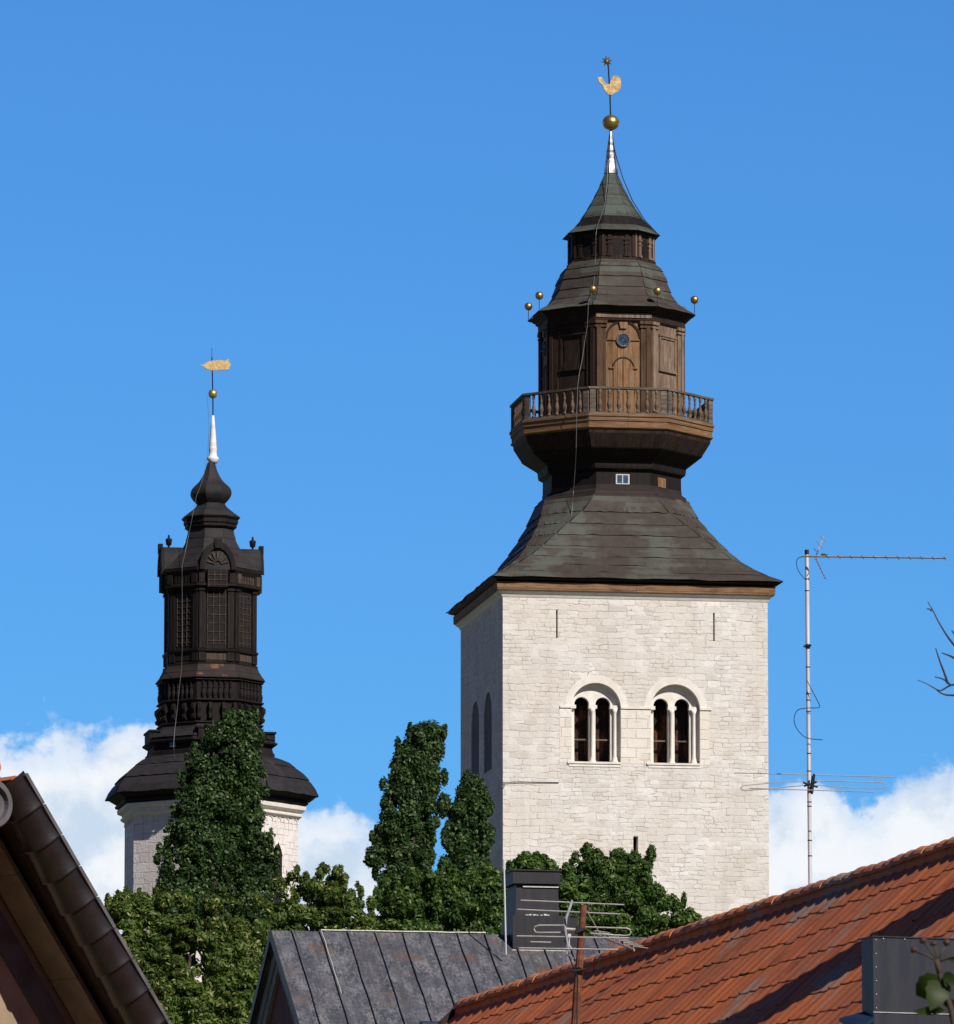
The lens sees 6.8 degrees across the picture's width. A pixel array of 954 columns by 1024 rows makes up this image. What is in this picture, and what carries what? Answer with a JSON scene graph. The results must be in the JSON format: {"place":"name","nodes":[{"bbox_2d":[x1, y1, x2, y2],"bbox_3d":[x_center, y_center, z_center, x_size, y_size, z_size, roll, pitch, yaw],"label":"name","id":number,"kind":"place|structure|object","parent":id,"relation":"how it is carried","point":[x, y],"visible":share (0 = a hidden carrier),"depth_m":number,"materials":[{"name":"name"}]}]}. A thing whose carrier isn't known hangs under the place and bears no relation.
{"place":"outdoors","nodes":[
{"label":"outdoors","id":0,"kind":"place"},
{"bbox_2d":[0,0,953,933],"label":"sky","id":1,"kind":"structure","parent":0,"point":[358,207],"materials":[{"name":"blue"}]},
{"bbox_3d":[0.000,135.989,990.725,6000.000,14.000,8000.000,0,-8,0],"label":"ground","id":2,"kind":"structure","parent":0,"visible":0},
{"bbox_2d":[0,764,171,1023],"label":"house","id":3,"kind":"structure","parent":2,"relation":"on","point":[66,956],"depth_m":65.95,"materials":[{"name":"brown wood"}]},
{"bbox_2d":[104,886,268,1023],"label":"broadleaf tree","id":4,"kind":"object","parent":2,"relation":"on","point":[231,965],"visible":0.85,"depth_m":225.28,"materials":[{"name":"green plant"}]},
{"bbox_2d":[105,357,318,987],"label":"octagonal tower","id":5,"kind":"structure","parent":2,"relation":"on","point":[210,573],"depth_m":392.98,"materials":[{"name":"black wood"}]},
{"bbox_2d":[150,705,280,955],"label":"columnar tree","id":6,"kind":"object","parent":2,"relation":"on","point":[217,838],"visible":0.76,"depth_m":301.08,"materials":[{"name":"green plant"}]},
{"bbox_2d":[251,861,378,961],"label":"broadleaf tree","id":7,"kind":"object","parent":2,"relation":"on","point":[335,905],"visible":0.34,"depth_m":232.56,"materials":[{"name":"green plant"}]},
{"bbox_2d":[362,719,448,906],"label":"columnar tree","id":8,"kind":"object","parent":2,"relation":"on","point":[402,839],"visible":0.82,"depth_m":291.18,"materials":[{"name":"green plant"}]},
{"bbox_2d":[367,862,508,934],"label":"broadleaf tree","id":9,"kind":"object","parent":2,"relation":"on","point":[471,900],"visible":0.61,"depth_m":240.50,"materials":[{"name":"green plant"}]},
{"bbox_2d":[248,869,649,1023],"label":"grey house","id":10,"kind":"structure","parent":2,"relation":"on","point":[320,977],"depth_m":149.94,"materials":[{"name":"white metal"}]},
{"bbox_2d":[503,860,506,954],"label":"thin mast","id":11,"kind":"object","parent":10,"relation":"on","point":[505,907],"visible":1,"depth_m":150.25,"materials":[{"name":"silver metal"}]},
{"bbox_2d":[435,769,496,873],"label":"columnar tree","id":12,"kind":"object","parent":2,"relation":"on","point":[468,832],"visible":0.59,"depth_m":287.08,"materials":[{"name":"green plant"}]},
{"bbox_2d":[501,851,587,929],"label":"broadleaf tree","id":13,"kind":"object","parent":2,"relation":"on","point":[568,891],"visible":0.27,"depth_m":255.77,"materials":[{"name":"green plant"}]},
{"bbox_2d":[446,57,782,925],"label":"bell tower","id":14,"kind":"structure","parent":2,"relation":"on","point":[610,619],"depth_m":343.42,"materials":[{"name":"stone"}]},
{"bbox_2d":[471,701,478,776],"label":"window","id":15,"kind":"structure","parent":14,"relation":"in","point":[475,713],"depth_m":349.21,"materials":[{"name":"stone"}]},
{"bbox_2d":[484,692,491,773],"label":"window","id":16,"kind":"structure","parent":14,"relation":"in","point":[487,707],"depth_m":345.73,"materials":[{"name":"stone"}]},
{"bbox_2d":[560,676,630,766],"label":"window","id":17,"kind":"structure","parent":14,"relation":"in","point":[592,734],"depth_m":342.54,"materials":[{"name":"white stone"}]},
{"bbox_2d":[616,474,629,483],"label":"drum window","id":18,"kind":"structure","parent":14,"relation":"in","point":[620,478],"depth_m":346.83,"materials":[{"name":"white paint"}]},
{"bbox_2d":[639,677,709,768],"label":"window","id":19,"kind":"structure","parent":14,"relation":"in","point":[671,735],"depth_m":343.04,"materials":[{"name":"white stone"}]},
{"bbox_2d":[568,841,702,936],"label":"broadleaf tree","id":20,"kind":"object","parent":2,"relation":"on","point":[619,875],"visible":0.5,"depth_m":262.62,"materials":[{"name":"green plant"}]},
{"bbox_2d":[437,836,953,1023],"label":"tiled house","id":21,"kind":"structure","parent":2,"relation":"on","point":[836,949],"depth_m":58.57,"materials":[{"name":"tile"}]},
{"bbox_2d":[517,900,647,1023],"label":"aerial mast","id":22,"kind":"object","parent":21,"relation":"on","point":[579,969],"visible":1,"depth_m":60.80,"materials":[{"name":"metal"}]},
{"bbox_2d":[735,535,946,883],"bbox_3d":[2.766,1.677,60.804,1.590,3.111,0.944,0,-8,0],"label":"aerial mast","id":23,"kind":"object","parent":21,"relation":"on","point":[810,783],"visible":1,"depth_m":60.94,"materials":[{"name":"grey metal"}]},
{"bbox_2d":[911,937,953,1023],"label":"rose bush","id":24,"kind":"object","parent":2,"relation":"on","point":[933,990],"visible":1,"depth_m":12.01,"materials":[{"name":"green plant"}]},
{"bbox_2d":[918,602,953,695],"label":"bare tree","id":25,"kind":"object","parent":2,"relation":"on","point":[951,656],"visible":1,"depth_m":30.22,"materials":[{"name":"brown plant"}]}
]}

